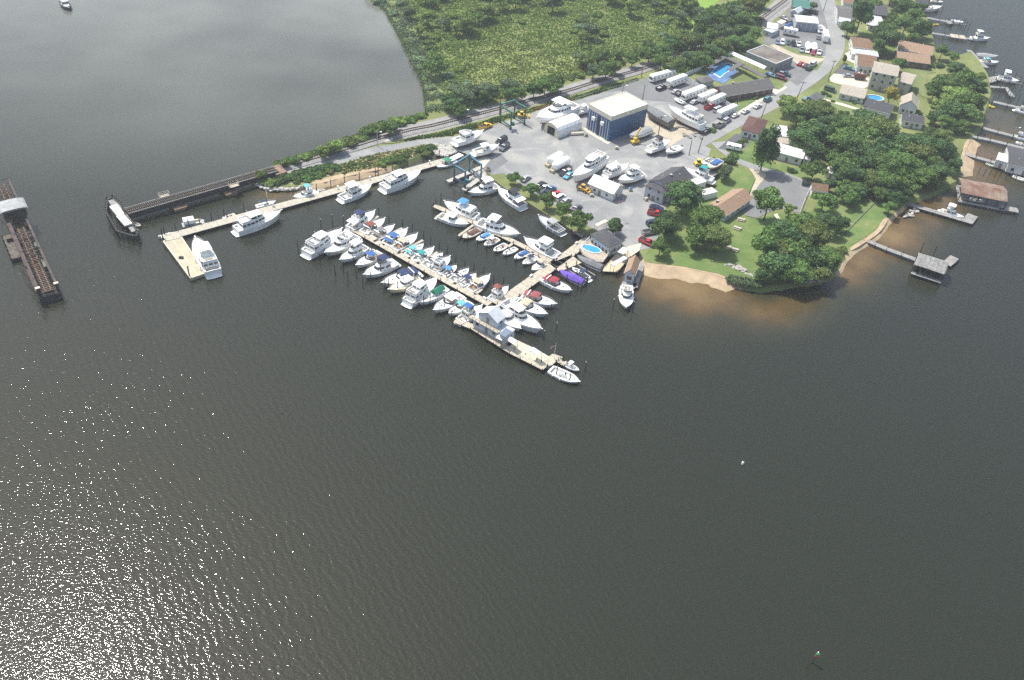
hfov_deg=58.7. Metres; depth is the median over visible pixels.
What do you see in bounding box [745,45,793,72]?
flat roof building
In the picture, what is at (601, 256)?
pool terrace
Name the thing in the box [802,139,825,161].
tree
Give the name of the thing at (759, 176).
bare dirt
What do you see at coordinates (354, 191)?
motor yacht
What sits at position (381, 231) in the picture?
motor boat
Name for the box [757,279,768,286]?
shrub
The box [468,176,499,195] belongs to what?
motor yacht
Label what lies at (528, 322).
motor yacht
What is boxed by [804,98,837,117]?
tree
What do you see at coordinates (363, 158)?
slope weeds
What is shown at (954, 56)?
tree
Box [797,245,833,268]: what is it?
tree
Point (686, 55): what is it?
tree
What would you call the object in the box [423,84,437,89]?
shrub
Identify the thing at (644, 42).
tree
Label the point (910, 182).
tree
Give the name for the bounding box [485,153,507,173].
concrete pad
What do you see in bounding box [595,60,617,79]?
tree
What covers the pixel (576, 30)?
bush
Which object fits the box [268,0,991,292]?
ground
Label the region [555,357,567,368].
dock
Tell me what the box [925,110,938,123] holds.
tree
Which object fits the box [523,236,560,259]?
motor yacht
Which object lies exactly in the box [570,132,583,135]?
propane tank
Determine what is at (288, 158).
shrub
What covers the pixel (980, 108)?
tree
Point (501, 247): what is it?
skiff
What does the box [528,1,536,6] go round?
bush
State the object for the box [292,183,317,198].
motor boat
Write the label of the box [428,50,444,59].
tree
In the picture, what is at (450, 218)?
motor boat
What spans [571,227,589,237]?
dock
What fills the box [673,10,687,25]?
tree
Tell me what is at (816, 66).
verge
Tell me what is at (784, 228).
tree
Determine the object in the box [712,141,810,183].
lane
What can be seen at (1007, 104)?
dock
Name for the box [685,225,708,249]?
tree
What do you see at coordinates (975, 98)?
tree
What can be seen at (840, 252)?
shrub
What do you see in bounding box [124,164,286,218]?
railway bridge
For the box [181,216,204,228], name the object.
pontoon boat
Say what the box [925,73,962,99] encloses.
tree
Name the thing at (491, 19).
bush
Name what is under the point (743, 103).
lawn
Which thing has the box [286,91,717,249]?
yard
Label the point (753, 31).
tree
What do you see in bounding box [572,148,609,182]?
motor yacht
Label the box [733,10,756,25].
tree
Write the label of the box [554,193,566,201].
parked car
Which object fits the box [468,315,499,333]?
balcony
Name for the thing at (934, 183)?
tree
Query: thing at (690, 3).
tree
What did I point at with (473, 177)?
riprap
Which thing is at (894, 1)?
tree
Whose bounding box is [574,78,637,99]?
guard rail
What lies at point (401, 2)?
shrub
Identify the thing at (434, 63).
tree
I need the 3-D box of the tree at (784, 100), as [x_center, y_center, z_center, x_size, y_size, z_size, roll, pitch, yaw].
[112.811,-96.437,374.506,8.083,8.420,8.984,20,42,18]
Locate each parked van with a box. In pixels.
[495,135,507,144]
[712,105,722,112]
[775,72,786,80]
[808,8,817,14]
[809,60,816,66]
[824,84,836,92]
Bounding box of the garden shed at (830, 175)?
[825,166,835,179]
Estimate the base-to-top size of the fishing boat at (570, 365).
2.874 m
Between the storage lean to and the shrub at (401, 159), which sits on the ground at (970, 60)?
the shrub at (401, 159)
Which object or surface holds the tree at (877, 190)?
on the ground at (970, 60)
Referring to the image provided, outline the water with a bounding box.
[0,0,1023,679]
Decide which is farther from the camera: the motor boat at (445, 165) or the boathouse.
the motor boat at (445, 165)
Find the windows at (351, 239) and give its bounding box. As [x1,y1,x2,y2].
[334,239,351,245]
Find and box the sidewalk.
[738,86,786,113]
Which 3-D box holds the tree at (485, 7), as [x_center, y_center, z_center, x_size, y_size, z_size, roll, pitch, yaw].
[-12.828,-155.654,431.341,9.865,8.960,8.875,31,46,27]
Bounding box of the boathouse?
[624,255,639,282]
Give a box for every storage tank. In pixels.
[545,151,563,167]
[549,156,570,173]
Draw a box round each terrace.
[579,238,609,263]
[706,61,736,83]
[845,52,853,62]
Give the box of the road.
[670,0,844,155]
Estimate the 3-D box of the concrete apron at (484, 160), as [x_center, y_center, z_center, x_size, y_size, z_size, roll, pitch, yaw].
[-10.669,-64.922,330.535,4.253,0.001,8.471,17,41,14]
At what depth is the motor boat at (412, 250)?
284.29 m
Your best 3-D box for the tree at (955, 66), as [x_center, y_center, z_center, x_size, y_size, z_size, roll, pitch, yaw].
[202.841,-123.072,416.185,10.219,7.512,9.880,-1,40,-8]
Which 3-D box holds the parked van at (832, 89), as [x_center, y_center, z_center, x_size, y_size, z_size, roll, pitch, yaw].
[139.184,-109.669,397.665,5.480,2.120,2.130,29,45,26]
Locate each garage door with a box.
[801,23,805,30]
[811,24,816,31]
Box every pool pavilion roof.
[705,56,726,72]
[722,56,766,76]
[725,62,744,76]
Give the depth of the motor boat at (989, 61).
437.13 m
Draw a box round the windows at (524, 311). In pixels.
[510,307,525,313]
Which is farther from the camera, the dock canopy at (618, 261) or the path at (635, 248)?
the path at (635, 248)
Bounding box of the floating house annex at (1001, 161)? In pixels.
[993,152,1007,169]
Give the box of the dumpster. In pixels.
[802,180,808,185]
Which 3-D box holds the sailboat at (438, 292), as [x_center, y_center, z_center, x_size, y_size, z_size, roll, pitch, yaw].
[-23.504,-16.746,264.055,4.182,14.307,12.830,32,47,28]
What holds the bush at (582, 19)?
on the ground at (970, 60)
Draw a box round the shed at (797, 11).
[790,6,803,16]
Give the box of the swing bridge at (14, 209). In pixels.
[0,178,62,303]
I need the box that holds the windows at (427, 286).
[406,286,427,298]
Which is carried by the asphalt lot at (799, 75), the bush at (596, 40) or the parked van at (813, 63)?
the parked van at (813, 63)
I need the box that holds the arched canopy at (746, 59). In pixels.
[728,51,767,72]
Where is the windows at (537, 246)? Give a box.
[535,242,551,250]
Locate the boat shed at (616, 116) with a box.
[586,92,647,140]
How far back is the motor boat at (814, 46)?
432.03 m
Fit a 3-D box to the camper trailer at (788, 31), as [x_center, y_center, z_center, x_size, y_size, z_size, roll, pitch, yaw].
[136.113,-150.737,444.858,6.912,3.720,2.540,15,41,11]
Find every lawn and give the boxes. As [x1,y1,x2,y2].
[645,167,889,282]
[726,133,827,183]
[733,98,754,110]
[770,79,782,88]
[818,82,898,119]
[859,30,897,55]
[908,67,935,98]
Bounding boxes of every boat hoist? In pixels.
[453,154,481,187]
[499,99,525,129]
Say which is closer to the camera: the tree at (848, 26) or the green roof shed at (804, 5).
the tree at (848, 26)
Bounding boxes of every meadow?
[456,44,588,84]
[687,0,718,23]
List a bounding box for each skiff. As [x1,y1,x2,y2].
[493,242,508,252]
[1011,174,1023,181]
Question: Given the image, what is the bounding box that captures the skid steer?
[578,183,591,194]
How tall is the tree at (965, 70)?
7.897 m
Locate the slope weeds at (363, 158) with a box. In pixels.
[340,144,437,172]
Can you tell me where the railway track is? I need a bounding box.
[282,0,791,169]
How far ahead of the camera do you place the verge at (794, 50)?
429.93 m
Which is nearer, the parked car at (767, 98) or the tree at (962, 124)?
the tree at (962, 124)
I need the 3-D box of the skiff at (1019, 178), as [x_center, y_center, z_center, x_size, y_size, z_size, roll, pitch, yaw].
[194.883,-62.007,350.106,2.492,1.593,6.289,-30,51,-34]
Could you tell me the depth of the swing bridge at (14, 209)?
270.09 m
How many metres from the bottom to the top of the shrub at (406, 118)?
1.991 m
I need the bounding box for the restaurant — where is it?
[590,229,622,256]
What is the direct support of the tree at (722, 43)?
on the ground at (970, 60)
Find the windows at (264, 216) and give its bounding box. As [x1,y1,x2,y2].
[237,216,264,226]
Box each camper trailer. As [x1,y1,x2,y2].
[649,68,675,82]
[666,73,687,86]
[681,84,706,100]
[697,89,717,101]
[707,92,726,104]
[716,103,737,118]
[783,26,797,35]
[822,29,829,41]
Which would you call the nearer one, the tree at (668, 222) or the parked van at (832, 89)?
the tree at (668, 222)
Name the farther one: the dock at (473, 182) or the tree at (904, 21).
the tree at (904, 21)
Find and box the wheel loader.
[517,111,529,117]
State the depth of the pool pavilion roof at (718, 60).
408.41 m
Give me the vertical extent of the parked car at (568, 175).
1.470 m
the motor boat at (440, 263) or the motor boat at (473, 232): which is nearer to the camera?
the motor boat at (440, 263)
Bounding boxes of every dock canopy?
[610,256,626,271]
[617,247,628,254]
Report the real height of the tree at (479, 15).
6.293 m
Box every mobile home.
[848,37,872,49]
[848,48,878,58]
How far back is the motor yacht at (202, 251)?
269.65 m
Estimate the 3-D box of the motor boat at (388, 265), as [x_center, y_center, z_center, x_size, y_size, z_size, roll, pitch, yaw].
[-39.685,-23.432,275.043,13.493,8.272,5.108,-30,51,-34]
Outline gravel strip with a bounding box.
[770,44,824,64]
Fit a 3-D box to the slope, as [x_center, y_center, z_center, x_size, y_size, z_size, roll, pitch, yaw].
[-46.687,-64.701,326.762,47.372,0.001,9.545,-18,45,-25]
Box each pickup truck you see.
[478,122,492,129]
[498,141,509,150]
[538,184,548,193]
[543,185,556,192]
[558,167,572,176]
[638,236,653,247]
[641,228,654,235]
[647,209,660,215]
[655,84,666,90]
[700,127,710,134]
[704,103,715,109]
[715,121,725,128]
[778,70,790,76]
[796,40,800,46]
[799,45,803,52]
[817,48,821,54]
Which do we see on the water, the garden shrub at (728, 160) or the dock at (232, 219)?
the dock at (232, 219)
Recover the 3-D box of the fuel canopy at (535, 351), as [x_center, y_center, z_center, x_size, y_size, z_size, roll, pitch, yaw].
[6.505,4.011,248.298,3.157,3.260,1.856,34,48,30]
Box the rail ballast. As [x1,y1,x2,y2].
[370,0,791,146]
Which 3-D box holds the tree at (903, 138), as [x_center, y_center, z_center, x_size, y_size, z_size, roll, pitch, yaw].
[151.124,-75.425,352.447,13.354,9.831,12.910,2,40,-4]
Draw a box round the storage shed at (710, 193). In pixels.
[700,187,717,200]
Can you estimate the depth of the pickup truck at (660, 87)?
386.99 m
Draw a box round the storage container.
[762,28,778,37]
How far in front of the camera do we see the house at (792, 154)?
344.59 m
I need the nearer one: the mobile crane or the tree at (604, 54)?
the mobile crane
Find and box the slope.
[324,146,418,175]
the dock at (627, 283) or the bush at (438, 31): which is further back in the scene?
the bush at (438, 31)
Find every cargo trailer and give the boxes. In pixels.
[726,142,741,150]
[854,72,866,79]
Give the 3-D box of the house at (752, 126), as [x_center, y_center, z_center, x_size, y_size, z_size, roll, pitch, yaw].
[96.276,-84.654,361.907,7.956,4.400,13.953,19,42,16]
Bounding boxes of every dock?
[160,228,203,280]
[163,158,447,239]
[350,216,497,305]
[434,201,556,262]
[444,153,463,162]
[445,165,482,185]
[452,316,547,372]
[462,173,486,190]
[484,220,607,307]
[508,340,548,366]
[541,351,563,367]
[550,254,581,271]
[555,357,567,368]
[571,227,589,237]
[602,251,633,274]
[621,281,637,291]
[633,262,643,290]
[844,233,915,260]
[905,202,971,225]
[926,15,953,24]
[932,32,973,40]
[944,253,959,268]
[949,33,966,41]
[960,212,978,226]
[961,149,994,163]
[964,132,1023,148]
[965,50,989,69]
[981,124,1013,138]
[988,82,1016,98]
[989,75,1002,83]
[991,98,1023,108]
[996,201,1020,214]
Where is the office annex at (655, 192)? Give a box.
[644,182,667,203]
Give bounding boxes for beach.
[311,167,381,183]
[644,262,724,278]
[850,218,888,249]
[961,139,969,177]
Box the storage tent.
[544,113,581,138]
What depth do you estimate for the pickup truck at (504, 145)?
337.49 m
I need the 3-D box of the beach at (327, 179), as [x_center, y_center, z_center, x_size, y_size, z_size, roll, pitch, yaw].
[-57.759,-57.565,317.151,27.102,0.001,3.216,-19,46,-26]
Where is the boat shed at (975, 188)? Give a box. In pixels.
[954,178,1007,211]
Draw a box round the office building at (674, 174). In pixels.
[648,166,693,202]
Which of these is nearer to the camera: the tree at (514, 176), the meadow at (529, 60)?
the tree at (514, 176)
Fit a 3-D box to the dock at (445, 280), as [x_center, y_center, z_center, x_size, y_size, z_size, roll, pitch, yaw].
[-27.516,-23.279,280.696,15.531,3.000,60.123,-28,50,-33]
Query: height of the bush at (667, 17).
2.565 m
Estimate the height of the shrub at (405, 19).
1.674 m
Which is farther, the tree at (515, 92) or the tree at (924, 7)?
the tree at (924, 7)
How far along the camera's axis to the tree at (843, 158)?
333.94 m
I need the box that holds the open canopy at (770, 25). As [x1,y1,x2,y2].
[766,22,777,29]
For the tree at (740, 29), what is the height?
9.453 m
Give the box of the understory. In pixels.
[662,0,766,73]
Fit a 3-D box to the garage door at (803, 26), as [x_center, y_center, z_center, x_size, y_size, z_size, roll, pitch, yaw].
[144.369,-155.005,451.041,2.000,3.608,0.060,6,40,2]
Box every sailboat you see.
[255,184,275,208]
[415,265,449,305]
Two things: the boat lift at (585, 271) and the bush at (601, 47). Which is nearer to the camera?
the boat lift at (585, 271)
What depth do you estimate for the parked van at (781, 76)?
403.55 m
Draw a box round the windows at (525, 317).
[500,306,526,318]
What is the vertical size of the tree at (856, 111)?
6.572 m
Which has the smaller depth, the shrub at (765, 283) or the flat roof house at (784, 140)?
the shrub at (765, 283)
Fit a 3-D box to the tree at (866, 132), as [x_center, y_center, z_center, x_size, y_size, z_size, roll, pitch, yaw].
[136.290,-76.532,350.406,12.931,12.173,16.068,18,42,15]
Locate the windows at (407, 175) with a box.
[383,175,407,184]
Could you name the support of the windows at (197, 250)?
in the motor yacht at (202, 251)
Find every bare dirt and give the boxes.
[645,113,696,145]
[749,168,765,195]
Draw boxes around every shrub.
[255,169,266,178]
[257,178,265,184]
[263,177,275,186]
[272,160,282,165]
[273,173,288,185]
[280,159,289,166]
[285,156,291,163]
[289,170,299,175]
[291,157,300,163]
[291,175,303,183]
[297,152,311,159]
[298,167,307,174]
[300,173,314,181]
[305,166,316,175]
[310,164,324,171]
[314,169,325,178]
[316,145,330,157]
[318,162,329,169]
[324,168,333,173]
[326,140,339,151]
[328,163,335,168]
[334,163,341,171]
[335,138,346,151]
[341,135,357,146]
[351,134,363,141]
[358,126,372,133]
[360,135,371,140]
[365,123,378,135]
[376,160,385,167]
[380,120,398,133]
[380,157,390,163]
[384,154,399,163]
[387,9,398,16]
[388,116,406,126]
[395,0,408,5]
[396,154,405,163]
[398,116,408,122]
[400,152,408,156]
[401,17,408,21]
[409,117,415,122]
[411,55,424,62]
[415,64,423,69]
[416,146,427,152]
[417,112,426,117]
[421,151,431,155]
[422,144,432,150]
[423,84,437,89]
[429,104,436,109]
[433,90,440,96]
[722,157,737,164]
[725,274,739,285]
[727,151,738,158]
[735,275,745,284]
[742,276,756,286]
[749,277,763,287]
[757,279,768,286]
[787,167,794,173]
[832,248,844,256]
[837,246,847,252]
[935,62,945,66]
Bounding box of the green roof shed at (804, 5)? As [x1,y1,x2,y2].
[791,0,809,14]
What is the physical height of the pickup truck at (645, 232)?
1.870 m
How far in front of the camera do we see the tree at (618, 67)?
392.57 m
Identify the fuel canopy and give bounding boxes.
[496,335,504,343]
[505,336,518,348]
[529,347,541,362]
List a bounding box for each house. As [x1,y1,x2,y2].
[710,78,774,101]
[710,188,752,221]
[740,116,767,140]
[774,143,804,165]
[776,136,793,145]
[777,125,787,136]
[802,153,811,163]
[809,182,828,195]
[834,5,852,24]
[841,0,853,7]
[854,53,876,74]
[863,98,894,118]
[866,15,882,30]
[867,1,887,19]
[867,61,899,91]
[893,50,930,69]
[897,40,933,57]
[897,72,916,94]
[910,253,948,283]
[1004,145,1023,175]
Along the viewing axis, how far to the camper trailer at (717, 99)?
377.89 m
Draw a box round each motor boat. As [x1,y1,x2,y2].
[59,0,70,10]
[222,212,237,218]
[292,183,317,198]
[300,227,342,259]
[339,237,370,262]
[355,249,382,267]
[357,217,385,237]
[363,249,400,277]
[370,223,394,238]
[381,227,407,246]
[381,266,422,286]
[388,273,422,292]
[390,233,417,251]
[403,242,423,256]
[410,245,434,261]
[420,251,442,267]
[428,255,450,275]
[433,291,465,312]
[434,208,468,227]
[437,157,456,168]
[441,264,456,277]
[447,266,468,281]
[448,298,473,315]
[454,300,482,326]
[458,272,475,286]
[462,227,481,239]
[466,274,489,292]
[470,142,499,156]
[476,232,491,241]
[484,236,500,246]
[487,283,508,301]
[503,246,518,255]
[513,296,547,316]
[514,249,529,259]
[518,289,557,307]
[522,254,538,264]
[531,256,548,271]
[539,274,571,292]
[559,269,584,286]
[572,265,592,282]
[575,104,588,115]
[577,255,604,271]
[618,281,633,309]
[630,126,652,139]
[645,133,669,153]
[647,105,675,128]
[666,145,683,156]
[685,164,715,185]
[702,157,714,164]
[707,158,723,171]
[805,41,810,48]
[811,42,817,50]
[923,4,941,11]
[929,0,943,2]
[937,199,964,217]
[953,20,963,23]
[969,30,989,40]
[969,197,984,202]
[975,53,998,59]
[979,57,998,64]
[995,69,1019,83]
[1012,104,1023,114]
[1013,131,1023,141]
[1015,141,1023,146]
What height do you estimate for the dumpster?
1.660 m
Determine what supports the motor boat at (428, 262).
on the water
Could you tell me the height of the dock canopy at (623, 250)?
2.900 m
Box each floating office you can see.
[473,314,514,343]
[478,306,505,327]
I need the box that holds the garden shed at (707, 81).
[695,76,714,86]
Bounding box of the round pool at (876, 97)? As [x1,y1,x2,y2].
[865,94,883,101]
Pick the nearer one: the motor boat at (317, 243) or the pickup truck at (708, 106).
the motor boat at (317, 243)
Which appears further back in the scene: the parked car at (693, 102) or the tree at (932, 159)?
the parked car at (693, 102)
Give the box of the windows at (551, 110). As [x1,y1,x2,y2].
[548,107,570,112]
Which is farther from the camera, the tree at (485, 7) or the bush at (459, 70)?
the tree at (485, 7)
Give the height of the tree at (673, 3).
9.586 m
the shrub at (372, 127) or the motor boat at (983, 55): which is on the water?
the motor boat at (983, 55)
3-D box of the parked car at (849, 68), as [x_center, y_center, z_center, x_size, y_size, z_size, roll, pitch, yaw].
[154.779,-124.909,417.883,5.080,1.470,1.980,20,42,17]
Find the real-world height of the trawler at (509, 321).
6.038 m
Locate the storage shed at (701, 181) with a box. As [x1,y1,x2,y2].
[691,177,706,187]
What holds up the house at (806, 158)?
on the ground at (970, 60)
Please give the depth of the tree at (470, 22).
413.58 m
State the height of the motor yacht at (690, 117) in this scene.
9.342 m
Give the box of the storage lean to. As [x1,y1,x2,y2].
[499,328,511,339]
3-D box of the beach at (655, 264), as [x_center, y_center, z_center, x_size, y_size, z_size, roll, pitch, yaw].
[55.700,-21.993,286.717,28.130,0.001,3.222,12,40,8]
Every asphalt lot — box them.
[606,74,726,123]
[742,170,810,217]
[763,0,827,85]
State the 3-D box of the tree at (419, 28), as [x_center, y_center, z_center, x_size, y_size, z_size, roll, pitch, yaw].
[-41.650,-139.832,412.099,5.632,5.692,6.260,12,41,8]
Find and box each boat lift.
[555,263,588,288]
[567,260,596,284]
[994,72,1023,85]
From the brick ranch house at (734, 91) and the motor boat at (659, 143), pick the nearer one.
the motor boat at (659, 143)
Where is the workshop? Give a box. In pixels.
[588,174,624,200]
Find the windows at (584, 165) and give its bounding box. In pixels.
[583,156,605,167]
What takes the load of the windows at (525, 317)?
in the motor yacht at (528, 322)
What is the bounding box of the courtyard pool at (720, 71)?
[711,63,732,77]
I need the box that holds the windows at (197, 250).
[197,250,217,266]
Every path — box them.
[627,243,641,255]
[825,99,858,108]
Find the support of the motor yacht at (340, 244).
on the water
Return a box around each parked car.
[521,174,531,181]
[537,181,546,186]
[552,190,560,196]
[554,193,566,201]
[560,197,571,202]
[563,171,572,178]
[571,203,582,210]
[645,219,654,225]
[649,204,663,210]
[671,89,681,93]
[689,99,699,104]
[722,116,731,123]
[730,113,739,117]
[740,108,750,113]
[752,103,761,108]
[763,96,772,100]
[765,72,774,77]
[780,38,784,44]
[791,39,795,45]
[801,96,810,100]
[805,65,813,70]
[843,65,854,70]
[843,73,853,77]
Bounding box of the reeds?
[376,0,449,111]
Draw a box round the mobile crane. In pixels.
[630,127,641,144]
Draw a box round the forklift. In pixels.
[694,157,705,166]
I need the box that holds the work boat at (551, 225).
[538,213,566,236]
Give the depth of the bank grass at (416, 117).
340.56 m
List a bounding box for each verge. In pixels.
[385,75,642,142]
[782,45,823,57]
[811,60,823,69]
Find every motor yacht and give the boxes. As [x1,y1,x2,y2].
[192,235,221,279]
[231,209,282,236]
[324,226,362,255]
[335,178,372,203]
[344,207,375,232]
[377,168,421,194]
[401,275,437,308]
[450,128,483,149]
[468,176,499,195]
[473,207,520,237]
[497,298,542,333]
[498,186,528,211]
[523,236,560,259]
[537,94,580,123]
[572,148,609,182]
[618,160,645,185]
[668,104,706,131]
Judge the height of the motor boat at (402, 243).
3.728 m
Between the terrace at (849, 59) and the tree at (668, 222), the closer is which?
the tree at (668, 222)
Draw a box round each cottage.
[898,92,918,113]
[899,112,924,129]
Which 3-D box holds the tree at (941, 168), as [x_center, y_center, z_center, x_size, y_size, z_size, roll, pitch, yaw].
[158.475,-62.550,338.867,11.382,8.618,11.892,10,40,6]
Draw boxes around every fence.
[685,66,701,74]
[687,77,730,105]
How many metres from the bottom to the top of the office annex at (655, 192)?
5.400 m
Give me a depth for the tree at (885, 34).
428.71 m
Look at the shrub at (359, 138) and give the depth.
334.98 m
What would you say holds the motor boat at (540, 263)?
on the water
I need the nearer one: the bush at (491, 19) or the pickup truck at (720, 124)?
the pickup truck at (720, 124)
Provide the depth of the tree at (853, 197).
319.21 m
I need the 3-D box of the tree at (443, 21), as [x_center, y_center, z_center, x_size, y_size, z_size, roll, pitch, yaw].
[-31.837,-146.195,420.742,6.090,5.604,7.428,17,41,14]
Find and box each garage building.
[793,14,818,31]
[837,17,850,26]
[838,84,866,103]
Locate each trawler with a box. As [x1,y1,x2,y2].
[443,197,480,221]
[501,309,521,330]
[601,159,627,178]
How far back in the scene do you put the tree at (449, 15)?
422.85 m
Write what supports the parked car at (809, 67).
on the asphalt lot at (799, 75)
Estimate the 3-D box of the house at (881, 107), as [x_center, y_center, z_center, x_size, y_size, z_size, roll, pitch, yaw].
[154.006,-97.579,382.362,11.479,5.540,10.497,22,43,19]
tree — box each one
[403,7,415,18]
[414,24,426,36]
[418,8,437,25]
[421,55,448,76]
[427,0,439,7]
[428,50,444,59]
[435,17,449,29]
[440,93,458,112]
[444,11,457,20]
[450,19,463,34]
[451,86,474,105]
[451,102,468,115]
[452,9,473,18]
[458,14,478,33]
[466,84,484,98]
[473,2,495,15]
[473,11,487,19]
[475,89,489,103]
[479,82,499,99]
[493,0,508,9]
[499,78,520,97]
[501,87,526,102]
[506,172,523,184]
[507,0,522,8]
[521,183,540,195]
[524,83,544,96]
[534,75,558,96]
[538,191,555,207]
[544,0,563,12]
[548,74,564,92]
[555,202,571,217]
[566,209,593,229]
[577,30,589,43]
[577,53,594,69]
[581,22,601,39]
[587,63,599,77]
[591,49,611,60]
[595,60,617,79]
[596,55,610,63]
[607,217,623,234]
[608,59,621,70]
[610,49,624,59]
[624,0,641,15]
[626,53,640,66]
[636,42,662,62]
[641,40,655,46]
[648,209,684,237]
[649,0,665,12]
[650,236,670,255]
[651,53,668,70]
[657,42,674,55]
[661,0,678,12]
[664,35,678,47]
[664,56,685,70]
[664,180,705,213]
[671,33,682,40]
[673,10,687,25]
[676,39,688,50]
[679,0,699,10]
[679,30,689,34]
[681,34,700,50]
[681,51,693,61]
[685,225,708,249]
[687,32,704,47]
[688,50,710,68]
[688,204,724,226]
[692,7,707,14]
[692,12,715,31]
[698,55,715,67]
[702,43,720,58]
[703,28,722,41]
[703,224,733,252]
[711,8,732,23]
[712,37,733,56]
[713,22,736,37]
[718,164,733,179]
[725,34,745,50]
[726,4,746,23]
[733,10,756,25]
[733,24,749,36]
[739,34,756,49]
[740,0,766,14]
[745,25,762,39]
[751,123,781,169]
[751,226,782,253]
[752,185,784,220]
[753,264,777,281]
[758,251,796,274]
[763,237,791,253]
[765,219,805,241]
[776,94,797,115]
[777,257,816,283]
[779,102,816,129]
[780,238,815,264]
[783,203,797,215]
[786,126,818,147]
[789,211,817,225]
[796,219,833,247]
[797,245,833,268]
[798,118,835,144]
[799,160,828,179]
[800,235,819,247]
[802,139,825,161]
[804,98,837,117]
[810,2,817,7]
[810,192,839,211]
[811,265,831,283]
[812,246,845,270]
[815,113,839,124]
[815,212,844,232]
[822,179,837,191]
[823,127,867,151]
[823,142,838,154]
[825,148,844,160]
[828,151,863,170]
[831,122,842,132]
[832,168,842,180]
[835,179,858,195]
[836,164,866,181]
[837,114,867,131]
[837,215,850,228]
[840,20,857,36]
[842,192,860,206]
[849,142,881,168]
[851,0,874,33]
[852,108,869,116]
[854,125,882,141]
[855,182,868,196]
[856,111,877,121]
[858,168,880,188]
[864,114,900,138]
[865,139,875,145]
[869,150,902,174]
[870,185,886,199]
[871,0,882,5]
[871,24,906,48]
[872,44,886,52]
[874,136,909,153]
[874,169,904,187]
[877,19,898,30]
[881,201,897,213]
[882,187,905,204]
[884,86,900,101]
[886,11,899,21]
[888,132,919,146]
[888,148,914,175]
[889,0,898,5]
[891,57,908,68]
[893,174,921,191]
[894,0,921,12]
[894,14,917,33]
[900,188,914,199]
[902,8,925,18]
[905,158,927,173]
[906,142,937,158]
[907,31,923,41]
[908,167,939,184]
[910,18,932,39]
[914,132,928,136]
[916,136,953,159]
[918,154,942,165]
[920,3,928,10]
[922,126,938,138]
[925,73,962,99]
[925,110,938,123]
[926,87,942,102]
[927,178,940,189]
[928,159,956,180]
[929,98,947,110]
[931,128,954,141]
[935,43,948,59]
[936,114,956,129]
[937,100,964,119]
[939,86,972,103]
[943,142,960,161]
[946,61,968,72]
[946,158,962,171]
[948,51,960,60]
[951,72,976,88]
[956,118,971,133]
[958,68,978,77]
[959,103,978,122]
[967,88,987,105]
[969,111,983,126]
[971,77,988,91]
[974,88,988,94]
[975,105,984,110]
[976,72,987,79]
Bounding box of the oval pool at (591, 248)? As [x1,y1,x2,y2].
[581,244,600,253]
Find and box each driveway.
[718,134,750,152]
[809,92,824,101]
[830,74,868,87]
[834,63,854,74]
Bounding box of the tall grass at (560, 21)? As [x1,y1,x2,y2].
[407,0,691,109]
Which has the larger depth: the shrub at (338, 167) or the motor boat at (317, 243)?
the shrub at (338, 167)
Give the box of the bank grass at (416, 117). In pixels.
[279,111,428,164]
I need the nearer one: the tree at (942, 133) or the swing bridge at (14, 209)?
the swing bridge at (14, 209)
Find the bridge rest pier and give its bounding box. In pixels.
[105,194,138,241]
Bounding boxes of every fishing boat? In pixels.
[547,365,580,383]
[562,360,578,371]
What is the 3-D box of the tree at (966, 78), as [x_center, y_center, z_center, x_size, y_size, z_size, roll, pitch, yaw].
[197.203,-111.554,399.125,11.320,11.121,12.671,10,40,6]
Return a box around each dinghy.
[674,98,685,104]
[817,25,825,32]
[984,161,994,167]
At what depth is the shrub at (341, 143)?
325.02 m
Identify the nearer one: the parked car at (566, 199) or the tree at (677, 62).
the parked car at (566, 199)
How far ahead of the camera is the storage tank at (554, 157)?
330.35 m
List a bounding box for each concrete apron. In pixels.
[478,156,489,167]
[583,127,609,143]
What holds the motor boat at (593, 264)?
on the water
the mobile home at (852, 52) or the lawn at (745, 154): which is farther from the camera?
the mobile home at (852, 52)
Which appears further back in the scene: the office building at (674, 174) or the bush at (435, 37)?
the bush at (435, 37)
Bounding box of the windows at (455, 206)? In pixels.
[455,206,476,214]
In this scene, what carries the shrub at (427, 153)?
on the ground at (970, 60)
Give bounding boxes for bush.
[421,39,434,44]
[424,44,437,50]
[429,33,441,40]
[434,29,444,34]
[439,41,448,46]
[441,70,455,77]
[446,84,459,89]
[454,67,463,72]
[461,79,470,86]
[474,97,486,105]
[486,17,496,22]
[516,19,526,23]
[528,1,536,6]
[565,74,574,79]
[569,28,579,32]
[571,23,583,28]
[572,70,584,77]
[575,16,588,22]
[576,61,587,68]
[581,44,591,49]
[591,12,602,17]
[593,38,602,42]
[595,44,609,49]
[599,30,609,35]
[632,45,640,51]
[658,31,667,35]
[659,19,668,23]
[660,14,672,20]
[684,10,693,14]
[684,22,693,27]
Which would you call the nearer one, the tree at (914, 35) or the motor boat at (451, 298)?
the motor boat at (451, 298)
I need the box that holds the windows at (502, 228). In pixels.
[486,224,505,229]
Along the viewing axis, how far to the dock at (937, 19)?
477.79 m
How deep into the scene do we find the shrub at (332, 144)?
324.03 m
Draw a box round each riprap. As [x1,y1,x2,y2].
[254,182,302,191]
[431,143,457,156]
[469,169,487,182]
[724,263,755,276]
[805,267,824,282]
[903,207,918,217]
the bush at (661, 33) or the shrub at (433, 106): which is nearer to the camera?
the shrub at (433, 106)
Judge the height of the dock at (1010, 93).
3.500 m
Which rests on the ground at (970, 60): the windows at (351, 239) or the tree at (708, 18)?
the tree at (708, 18)

